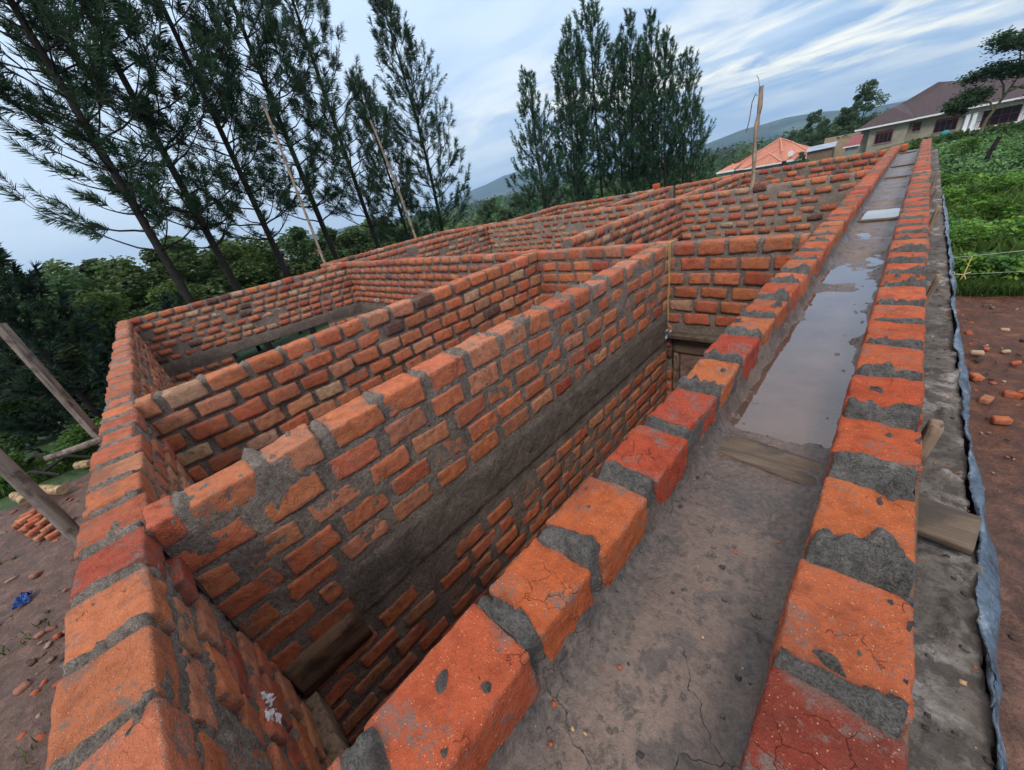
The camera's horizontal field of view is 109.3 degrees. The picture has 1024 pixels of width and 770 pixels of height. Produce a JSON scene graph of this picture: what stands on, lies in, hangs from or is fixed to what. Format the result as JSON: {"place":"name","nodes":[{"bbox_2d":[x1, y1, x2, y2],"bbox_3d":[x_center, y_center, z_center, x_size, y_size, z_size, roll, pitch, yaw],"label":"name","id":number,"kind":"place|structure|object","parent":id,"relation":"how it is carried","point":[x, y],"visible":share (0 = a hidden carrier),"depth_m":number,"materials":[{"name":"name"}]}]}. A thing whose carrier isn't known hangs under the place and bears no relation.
{"place":"outdoors","nodes":[
{"label":"outdoors","id":0,"kind":"place"},
{"bbox_2d":[412,166,601,215],"bbox_3d":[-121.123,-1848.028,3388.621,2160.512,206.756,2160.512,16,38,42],"label":"hills","id":1,"kind":"structure","parent":0,"point":[492,188],"depth_m":3225.79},
{"bbox_2d":[0,131,1023,769],"bbox_3d":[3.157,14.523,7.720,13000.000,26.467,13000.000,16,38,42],"label":"ground","id":2,"kind":"structure","parent":0,"point":[1004,523],"depth_m":4.87,"materials":[{"name":"soil"}]},
{"bbox_2d":[0,451,30,487],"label":"bush","id":3,"kind":"object","parent":2,"relation":"on","point":[15,457],"visible":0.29,"depth_m":9.89,"materials":[{"name":"green plant"}]},
{"bbox_2d":[9,492,28,504],"bbox_3d":[-11.652,2.675,8.603,0.754,0.215,0.205,2,31,25],"label":"log","id":4,"kind":"object","parent":2,"relation":"on","point":[17,497],"visible":0.69,"depth_m":8.47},
{"bbox_2d":[12,590,31,609],"bbox_3d":[-7.825,3.415,5.791,0.282,0.100,0.204,16,38,42],"label":"plastic scrap","id":5,"kind":"object","parent":2,"relation":"on","point":[23,598],"visible":1,"depth_m":5.78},
{"bbox_2d":[0,398,47,453],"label":"bush","id":6,"kind":"object","parent":2,"relation":"on","point":[6,448],"visible":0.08,"depth_m":12.53,"materials":[{"name":"green plant"}]},
{"bbox_2d":[0,448,79,546],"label":"scaffold post","id":7,"kind":"object","parent":2,"relation":"on","point":[18,479],"visible":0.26,"depth_m":3.11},
{"bbox_2d":[0,318,91,447],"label":"broadleaf tree","id":8,"kind":"object","parent":2,"relation":"on","point":[3,438],"visible":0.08,"depth_m":12.24,"materials":[{"name":"green plant"}]},
{"bbox_2d":[0,323,100,445],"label":"scaffold post","id":9,"kind":"object","parent":2,"relation":"on","point":[27,356],"visible":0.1,"depth_m":4.96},
{"bbox_2d":[43,437,101,460],"bbox_3d":[-5.909,0.766,5.315,1.372,0.102,0.110,-25,30,-23],"label":"ledger pole","id":10,"kind":"object","parent":9,"relation":"attached to","point":[76,448],"visible":0.52,"depth_m":5.14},
{"bbox_2d":[38,484,68,494],"bbox_3d":[-10.964,2.503,8.649,0.878,0.259,0.242,-3,29,17],"label":"log","id":11,"kind":"object","parent":2,"relation":"on","point":[54,489],"visible":0.82,"depth_m":8.52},
{"bbox_2d":[0,242,118,454],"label":"young pine","id":12,"kind":"object","parent":2,"relation":"on","point":[26,287],"visible":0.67,"depth_m":10.56,"materials":[{"name":"green plant"}]},
{"bbox_2d":[37,454,91,475],"bbox_3d":[-11.866,2.045,9.591,1.283,0.367,0.105,-18,28,-10],"label":"cut branch","id":13,"kind":"object","parent":2,"relation":"on","point":[52,465],"visible":0.8,"depth_m":9.53,"materials":[{"name":"brown wood"}]},
{"bbox_2d":[18,319,113,418],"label":"broadleaf tree","id":14,"kind":"object","parent":2,"relation":"on","point":[76,367],"visible":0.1,"depth_m":12.49,"materials":[{"name":"green plant"}]},
{"bbox_2d":[47,416,101,465],"bbox_3d":[-11.838,1.556,10.212,1.774,1.248,1.534,-24,30,-22],"label":"bush","id":15,"kind":"object","parent":2,"relation":"on","point":[77,434],"visible":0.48,"depth_m":9.79,"materials":[{"name":"green plant"}]},
{"bbox_2d":[39,258,142,294],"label":"broadleaf tree","id":16,"kind":"object","parent":2,"relation":"on","point":[84,266],"visible":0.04,"depth_m":17.94,"materials":[{"name":"green plant"}]},
{"bbox_2d":[36,267,158,342],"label":"broadleaf tree","id":17,"kind":"object","parent":2,"relation":"on","point":[55,282],"visible":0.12,"depth_m":14.45,"materials":[{"name":"green plant"}]},
{"bbox_2d":[50,287,145,384],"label":"broadleaf tree","id":18,"kind":"object","parent":2,"relation":"on","point":[110,304],"visible":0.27,"depth_m":12.55,"materials":[{"name":"green plant"}]},
{"bbox_2d":[0,0,215,303],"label":"pine tree","id":19,"kind":"object","parent":2,"relation":"on","point":[97,50],"visible":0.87,"depth_m":8.16,"materials":[{"name":"green plant"}]},
{"bbox_2d":[0,0,273,350],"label":"pine tree","id":20,"kind":"object","parent":2,"relation":"on","point":[182,181],"visible":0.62,"depth_m":9.36,"materials":[{"name":"green plant"}]},
{"bbox_2d":[87,236,237,314],"bbox_3d":[-15.791,-3.697,17.939,5.232,6.537,5.440,-16,28,-7],"label":"broadleaf tree","id":21,"kind":"object","parent":2,"relation":"on","point":[121,275],"visible":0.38,"depth_m":16.18,"materials":[{"name":"green plant"}]},
{"bbox_2d":[60,0,318,334],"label":"pine tree","id":22,"kind":"object","parent":2,"relation":"on","point":[261,145],"visible":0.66,"depth_m":10.67,"materials":[{"name":"green plant"}]},
{"bbox_2d":[144,279,237,355],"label":"broadleaf tree","id":23,"kind":"object","parent":2,"relation":"on","point":[159,292],"visible":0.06,"depth_m":15.25,"materials":[{"name":"green plant"}]},
{"bbox_2d":[151,289,237,359],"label":"broadleaf tree","id":24,"kind":"object","parent":2,"relation":"on","point":[166,299],"visible":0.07,"depth_m":12.95,"materials":[{"name":"green plant"}]},
{"bbox_2d":[45,320,351,769],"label":"brick wall","id":25,"kind":"structure","parent":2,"relation":"on","point":[166,664],"depth_m":1.02,"materials":[{"name":"brick"}]},
{"bbox_2d":[261,691,281,725],"bbox_3d":[-0.815,1.097,1.237,0.140,0.099,0.028,16,38,42],"label":"patch of mortar splatter","id":26,"kind":"object","parent":25,"relation":"attached to","point":[269,714],"visible":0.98,"depth_m":1.23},
{"bbox_2d":[301,690,349,762],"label":"timber lintel","id":27,"kind":"structure","parent":25,"relation":"attached to","point":[334,741],"depth_m":1.66,"materials":[{"name":"brown wood"}]},
{"bbox_2d":[159,235,245,288],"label":"broadleaf tree","id":28,"kind":"object","parent":2,"relation":"on","point":[161,240],"visible":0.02,"depth_m":22.04,"materials":[{"name":"green plant"}]},
{"bbox_2d":[193,239,280,350],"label":"broadleaf tree","id":29,"kind":"object","parent":2,"relation":"on","point":[247,272],"visible":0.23,"depth_m":18.96,"materials":[{"name":"green plant"}]},
{"bbox_2d":[119,262,363,385],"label":"brick wall","id":30,"kind":"structure","parent":2,"relation":"on","point":[188,342],"depth_m":8.08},
{"bbox_2d":[164,0,354,259],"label":"pine tree","id":31,"kind":"object","parent":2,"relation":"on","point":[271,22],"visible":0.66,"depth_m":11.94,"materials":[{"name":"green plant"}]},
{"bbox_2d":[229,234,310,333],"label":"broadleaf tree","id":32,"kind":"object","parent":2,"relation":"on","point":[267,261],"visible":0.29,"depth_m":21.48,"materials":[{"name":"green plant"}]},
{"bbox_2d":[261,99,325,262],"bbox_3d":[-5.516,-3.810,10.582,0.133,7.331,0.174,16,38,42],"label":"wooden pole","id":33,"kind":"object","parent":2,"relation":"on","point":[296,190],"visible":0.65,"depth_m":9.77,"materials":[{"name":"brown wood"}]},
{"bbox_2d":[271,231,318,275],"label":"broadleaf tree","id":34,"kind":"object","parent":2,"relation":"on","point":[282,236],"visible":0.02,"depth_m":31.91,"materials":[{"name":"green plant"}]},
{"bbox_2d":[281,226,343,276],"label":"broadleaf tree","id":35,"kind":"object","parent":2,"relation":"on","point":[296,247],"visible":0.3,"depth_m":23.64,"materials":[{"name":"green plant"}]},
{"bbox_2d":[251,0,414,248],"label":"pine tree","id":36,"kind":"object","parent":2,"relation":"on","point":[324,25],"visible":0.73,"depth_m":14.57,"materials":[{"name":"green plant"}]},
{"bbox_2d":[134,251,543,482],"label":"brick wall","id":37,"kind":"structure","parent":2,"relation":"on","point":[209,424],"depth_m":3.17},
{"bbox_2d":[306,223,382,262],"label":"broadleaf tree","id":38,"kind":"object","parent":2,"relation":"on","point":[353,243],"visible":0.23,"depth_m":26.82,"materials":[{"name":"green plant"}]},
{"bbox_2d":[361,216,404,248],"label":"broadleaf tree","id":39,"kind":"object","parent":2,"relation":"on","point":[380,241],"visible":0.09,"depth_m":28.79,"materials":[{"name":"green plant"}]},
{"bbox_2d":[327,231,444,262],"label":"brick wall","id":40,"kind":"structure","parent":2,"relation":"on","point":[426,238],"depth_m":11.66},
{"bbox_2d":[344,66,436,246],"bbox_3d":[-5.960,-9.330,18.701,3.476,11.209,3.567,-18,28,-11],"label":"pine tree","id":41,"kind":"object","parent":2,"relation":"on","point":[408,203],"visible":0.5,"depth_m":17.88,"materials":[{"name":"green plant"}]},
{"bbox_2d":[370,120,416,237],"bbox_3d":[-3.475,-5.074,12.601,0.388,6.893,0.101,-15,28,-5],"label":"wooden pole","id":42,"kind":"object","parent":2,"relation":"on","point":[400,195],"visible":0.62,"depth_m":11.77,"materials":[{"name":"brown wood"}]},
{"bbox_2d":[142,242,668,745],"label":"brick wall","id":43,"kind":"structure","parent":2,"relation":"on","point":[412,510],"depth_m":2.07,"materials":[{"name":"brick"}]},
{"bbox_2d":[283,606,372,697],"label":"timber lintel","id":44,"kind":"structure","parent":43,"relation":"attached to","point":[311,669],"depth_m":1.77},
{"bbox_2d":[366,0,471,232],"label":"pine tree","id":45,"kind":"object","parent":2,"relation":"on","point":[389,8],"visible":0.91,"depth_m":17.96,"materials":[{"name":"green plant"}]},
{"bbox_2d":[351,226,491,261],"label":"brick wall","id":46,"kind":"structure","parent":2,"relation":"on","point":[475,241],"depth_m":10.52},
{"bbox_2d":[443,220,507,235],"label":"brick wall","id":47,"kind":"structure","parent":2,"relation":"on","point":[451,231],"depth_m":12.43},
{"bbox_2d":[477,197,503,224],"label":"broadleaf tree","id":48,"kind":"object","parent":2,"relation":"on","point":[488,208],"visible":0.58,"depth_m":46.53,"materials":[{"name":"green plant"}]},
{"bbox_2d":[0,297,1023,740],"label":"rubble","id":49,"kind":"object","parent":2,"relation":"on","point":[24,685],"visible":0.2,"depth_m":5.06,"materials":[{"name":"brick"}]},
{"bbox_2d":[145,108,888,286],"bbox_3d":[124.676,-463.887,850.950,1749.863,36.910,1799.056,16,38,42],"label":"distant woods","id":50,"kind":"object","parent":2,"relation":"on","point":[728,156],"visible":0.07,"depth_m":158.58,"materials":[{"name":"green plant"}]},
{"bbox_2d":[505,192,529,219],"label":"tree","id":51,"kind":"object","parent":2,"relation":"on","point":[515,198],"visible":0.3,"depth_m":44.75,"materials":[{"name":"green plant"}]},
{"bbox_2d":[508,206,557,221],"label":"brick wall","id":52,"kind":"structure","parent":2,"relation":"on","point":[551,211],"depth_m":12.54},
{"bbox_2d":[504,64,577,216],"bbox_3d":[2.365,-18.710,30.953,6.435,13.686,5.529,-3,29,17],"label":"pine tree","id":53,"kind":"object","parent":2,"relation":"on","point":[530,85],"visible":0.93,"depth_m":29.88,"materials":[{"name":"green plant"}]},
{"bbox_2d":[522,111,560,211],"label":"pine tree","id":54,"kind":"object","parent":2,"relation":"on","point":[539,150],"visible":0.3,"depth_m":33.15,"materials":[{"name":"green plant"}]},
{"bbox_2d":[543,37,607,204],"bbox_3d":[5.321,-20.434,31.600,5.321,15.084,5.944,16,38,42],"label":"pine tree","id":55,"kind":"object","parent":2,"relation":"on","point":[567,66],"visible":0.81,"depth_m":30.33,"materials":[{"name":"green plant"}]},
{"bbox_2d":[345,232,812,396],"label":"brick wall","id":56,"kind":"structure","parent":2,"relation":"on","point":[717,285],"depth_m":3.86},
{"bbox_2d":[667,331,719,390],"bbox_3d":[2.370,0.597,4.255,1.066,2.510,0.179,16,38,42],"label":"door frame","id":57,"kind":"object","parent":56,"relation":"attached to","point":[692,344],"visible":0.28,"depth_m":3.95,"materials":[{"name":"brown wood"}]},
{"bbox_2d":[551,13,616,201],"bbox_3d":[6.102,-22.466,33.181,6.711,17.030,6.007,-21,29,-16],"label":"pine tree","id":58,"kind":"object","parent":2,"relation":"on","point":[574,59],"visible":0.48,"depth_m":31.63,"materials":[{"name":"green plant"}]},
{"bbox_2d":[556,0,636,200],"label":"pine tree","id":59,"kind":"object","parent":2,"relation":"on","point":[594,16],"visible":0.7,"depth_m":30.10,"materials":[{"name":"green plant"}]},
{"bbox_2d":[557,186,674,214],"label":"brick wall","id":60,"kind":"structure","parent":2,"relation":"on","point":[588,205],"depth_m":12.37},
{"bbox_2d":[585,34,658,195],"bbox_3d":[9.922,-22.617,33.658,7.266,15.452,6.243,5,32,30],"label":"pine tree","id":61,"kind":"object","parent":2,"relation":"on","point":[612,60],"visible":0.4,"depth_m":32.48,"materials":[{"name":"green plant"}]},
{"bbox_2d":[563,198,682,248],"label":"brick wall","id":62,"kind":"structure","parent":2,"relation":"on","point":[661,222],"depth_m":6.53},
{"bbox_2d":[596,7,662,193],"bbox_3d":[10.376,-22.208,31.695,6.391,16.219,5.721,-14,27,-2],"label":"pine tree","id":63,"kind":"object","parent":2,"relation":"on","point":[625,58],"visible":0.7,"depth_m":30.12,"materials":[{"name":"green plant"}]},
{"bbox_2d":[591,187,669,209],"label":"brick wall","id":64,"kind":"structure","parent":2,"relation":"on","point":[659,194],"depth_m":10.14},
{"bbox_2d":[611,48,680,193],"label":"pine tree","id":65,"kind":"object","parent":2,"relation":"on","point":[628,173],"visible":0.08,"depth_m":33.70,"materials":[{"name":"green plant"}]},
{"bbox_2d":[620,6,688,191],"bbox_3d":[11.871,-22.008,31.177,6.200,15.732,5.549,1,30,24],"label":"pine tree","id":66,"kind":"object","parent":2,"relation":"on","point":[647,51],"visible":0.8,"depth_m":29.59,"materials":[{"name":"green plant"}]},
{"bbox_2d":[635,25,700,187],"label":"pine tree","id":67,"kind":"object","parent":2,"relation":"on","point":[670,68],"visible":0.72,"depth_m":29.82,"materials":[{"name":"green plant"}]},
{"bbox_2d":[486,169,869,252],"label":"brick wall","id":68,"kind":"structure","parent":2,"relation":"on","point":[807,205],"depth_m":7.05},
{"bbox_2d":[746,76,763,187],"bbox_3d":[4.207,-4.355,6.364,0.219,1.704,0.100,16,38,42],"label":"wooden pole","id":69,"kind":"object","parent":68,"relation":"on","point":[757,123],"visible":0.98,"depth_m":6.27,"materials":[{"name":"brown wood"}]},
{"bbox_2d":[650,45,719,183],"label":"pine tree","id":70,"kind":"object","parent":2,"relation":"on","point":[692,74],"visible":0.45,"depth_m":30.97,"materials":[{"name":"green plant"}]},
{"bbox_2d":[666,91,717,196],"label":"pine tree","id":71,"kind":"object","parent":2,"relation":"on","point":[689,120],"visible":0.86,"depth_m":30.60,"materials":[{"name":"green plant"}]},
{"bbox_2d":[675,175,730,197],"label":"brick wall","id":72,"kind":"structure","parent":2,"relation":"on","point":[682,189],"depth_m":10.66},
{"bbox_2d":[678,173,743,196],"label":"brick wall","id":73,"kind":"structure","parent":2,"relation":"on","point":[733,182],"depth_m":9.12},
{"bbox_2d":[716,138,809,176],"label":"house","id":74,"kind":"structure","parent":2,"relation":"on","point":[773,154],"depth_m":65.43,"materials":[{"name":"orange tile"}]},
{"bbox_2d":[732,149,888,187],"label":"brick wall","id":75,"kind":"structure","parent":2,"relation":"on","point":[837,165],"depth_m":9.00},
{"bbox_2d":[795,109,826,146],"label":"eucalyptus tree","id":76,"kind":"object","parent":2,"relation":"on","point":[811,117],"visible":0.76,"depth_m":76.32,"materials":[{"name":"green plant"}]},
{"bbox_2d":[805,141,836,161],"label":"shed","id":77,"kind":"structure","parent":2,"relation":"on","point":[821,152],"depth_m":55.08,"materials":[{"name":"grey metal"}]},
{"bbox_2d":[812,118,838,145],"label":"eucalyptus tree","id":78,"kind":"object","parent":2,"relation":"on","point":[824,129],"visible":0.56,"depth_m":67.31,"materials":[{"name":"green plant"}]},
{"bbox_2d":[823,105,861,139],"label":"eucalyptus tree","id":79,"kind":"object","parent":2,"relation":"on","point":[852,124],"visible":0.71,"depth_m":63.48,"materials":[{"name":"green plant"}]},
{"bbox_2d":[824,131,861,157],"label":"boundary wall","id":80,"kind":"structure","parent":2,"relation":"on","point":[843,141],"depth_m":64.37,"materials":[{"name":"beige paint"}]},
{"bbox_2d":[843,134,862,155],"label":"shed","id":81,"kind":"structure","parent":2,"relation":"on","point":[852,146],"depth_m":52.59,"materials":[{"name":"red metal"}]},
{"bbox_2d":[833,78,890,133],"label":"eucalyptus tree","id":82,"kind":"object","parent":2,"relation":"on","point":[867,93],"visible":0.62,"depth_m":62.06,"materials":[{"name":"green plant"}]},
{"bbox_2d":[854,76,1023,152],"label":"house","id":83,"kind":"structure","parent":2,"relation":"on","point":[919,115],"depth_m":50.37,"materials":[{"name":"white paint"}]},
{"bbox_2d":[874,129,893,144],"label":"window","id":84,"kind":"structure","parent":83,"relation":"in","point":[881,137],"depth_m":52.68,"materials":[{"name":"red metal"}]},
{"bbox_2d":[932,116,958,133],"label":"window","id":85,"kind":"structure","parent":83,"relation":"in","point":[950,123],"depth_m":49.59,"materials":[{"name":"red metal"}]},
{"bbox_2d":[979,104,1022,127],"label":"window","id":86,"kind":"structure","parent":83,"relation":"in","point":[1008,114],"depth_m":46.73,"materials":[{"name":"glass"}]},
{"bbox_2d":[941,169,977,187],"bbox_3d":[19.152,-8.694,15.740,1.331,1.095,1.078,-10,28,3],"label":"leafy shrub","id":87,"kind":"object","parent":2,"relation":"on","point":[946,179],"visible":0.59,"depth_m":15.48,"materials":[{"name":"green plant"}]},
{"bbox_2d":[907,119,1023,282],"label":"weeds","id":88,"kind":"object","parent":2,"relation":"on","point":[1011,141],"visible":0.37,"depth_m":19.22,"materials":[{"name":"green plant"}]},
{"bbox_2d":[947,136,983,156],"bbox_3d":[32.592,-17.118,26.211,1.387,1.408,1.711,-28,32,-28],"label":"leafy shrub","id":89,"kind":"object","parent":2,"relation":"on","point":[971,143],"visible":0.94,"depth_m":26.04,"materials":[{"name":"green plant"}]},
{"bbox_2d":[942,184,995,207],"bbox_3d":[14.642,-5.881,11.885,1.310,1.330,1.616,9,34,35],"label":"leafy shrub","id":90,"kind":"object","parent":2,"relation":"on","point":[950,194],"visible":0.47,"depth_m":11.71,"materials":[{"name":"green plant"}]},
{"bbox_2d":[949,221,990,253],"bbox_3d":[10.466,-3.288,8.742,1.156,1.173,1.426,16,38,42],"label":"leafy shrub","id":91,"kind":"object","parent":2,"relation":"on","point":[960,239],"visible":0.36,"depth_m":8.31,"materials":[{"name":"green plant"}]},
{"bbox_2d":[937,25,1023,134],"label":"umbrella tree","id":92,"kind":"object","parent":2,"relation":"on","point":[1005,41],"visible":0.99,"depth_m":35.16,"materials":[{"name":"green plant"}]},
{"bbox_2d":[948,192,1023,222],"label":"leafy shrub","id":93,"kind":"object","parent":2,"relation":"on","point":[995,205],"visible":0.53,"depth_m":9.72,"materials":[{"name":"green plant"}]},
{"bbox_2d":[974,172,1023,200],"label":"leafy shrub","id":94,"kind":"object","parent":2,"relation":"on","point":[998,181],"visible":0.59,"depth_m":12.19,"materials":[{"name":"green plant"}]},
{"bbox_2d":[990,415,1013,424],"bbox_3d":[5.984,0.431,4.443,0.156,0.084,0.104,3,31,27],"label":"brick","id":95,"kind":"object","parent":2,"relation":"on","point":[1002,420],"visible":1,"depth_m":4.42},
{"bbox_3d":[5.139,-0.743,4.951,0.205,2.788,14.050,16,38,42],"label":"brick wall","id":96,"kind":"object","parent":2,"relation":"on","visible":0},
{"bbox_2d":[485,148,994,769],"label":"gutter beam","id":97,"kind":"structure","parent":96,"relation":"on","point":[655,716],"depth_m":0.82,"materials":[{"name":"concrete"}]},
{"bbox_2d":[327,144,900,769],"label":"brick course","id":98,"kind":"object","parent":97,"relation":"on","point":[465,694],"visible":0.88,"depth_m":0.80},
{"bbox_2d":[522,265,994,769],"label":"crumbs","id":99,"kind":"object","parent":97,"relation":"on","point":[639,754],"visible":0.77,"depth_m":0.76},
{"bbox_2d":[730,233,882,447],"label":"rain puddle","id":100,"kind":"object","parent":97,"relation":"on","point":[781,410],"visible":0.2,"depth_m":1.49,"materials":[{"name":"liquid"}]},
{"bbox_2d":[739,137,931,769],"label":"brick course","id":101,"kind":"object","parent":97,"relation":"on","point":[837,693],"visible":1,"depth_m":0.68,"materials":[{"name":"brick"}]},
{"bbox_2d":[717,432,981,555],"bbox_3d":[0.905,0.275,1.084,0.126,0.026,0.616,-29,32,-29],"label":"cross plank","id":102,"kind":"object","parent":97,"relation":"on","point":[955,529],"visible":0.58,"depth_m":1.05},
{"bbox_2d":[859,208,900,219],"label":"rain puddle","id":103,"kind":"object","parent":97,"relation":"on","point":[882,213],"visible":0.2,"depth_m":3.75,"materials":[{"name":"liquid"}]},
{"bbox_2d":[901,265,926,745],"bbox_3d":[4.904,-2.318,4.293,0.010,0.193,13.516,16,38,42],"label":"formwork board","id":104,"kind":"object","parent":97,"relation":"on","point":[912,591],"visible":0.05,"depth_m":0.79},
{"bbox_2d":[921,418,943,463],"bbox_3d":[1.257,0.181,1.109,0.046,0.153,0.073,16,38,42],"label":"wooden peg","id":105,"kind":"object","parent":97,"relation":"on","point":[932,431],"visible":0.58,"depth_m":1.08,"materials":[{"name":"brown wood"}]},
{"bbox_2d":[925,274,941,307],"bbox_3d":[2.158,-0.462,1.883,0.044,0.213,0.069,16,38,42],"label":"wooden peg","id":106,"kind":"object","parent":97,"relation":"on","point":[933,286],"visible":0.55,"depth_m":1.85,"materials":[{"name":"brown wood"}]},
{"bbox_2d":[942,194,1007,769],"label":"plastic sheet","id":107,"kind":"object","parent":97,"relation":"hanging from","point":[987,593],"visible":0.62,"depth_m":0.83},
{"bbox_2d":[0,177,1023,769],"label":"grass","id":108,"kind":"structure","parent":0,"point":[986,287],"depth_m":8.18,"materials":[{"name":"green plant"}]},
{"bbox_2d":[0,0,1023,276],"label":"sky","id":109,"kind":"structure","parent":0,"point":[808,56],"materials":[{"name":"blue"}]},
{"bbox_2d":[686,101,904,156],"bbox_3d":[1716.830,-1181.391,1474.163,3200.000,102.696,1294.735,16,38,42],"label":"hills","id":110,"kind":"structure","parent":0,"point":[779,127],"depth_m":1819.75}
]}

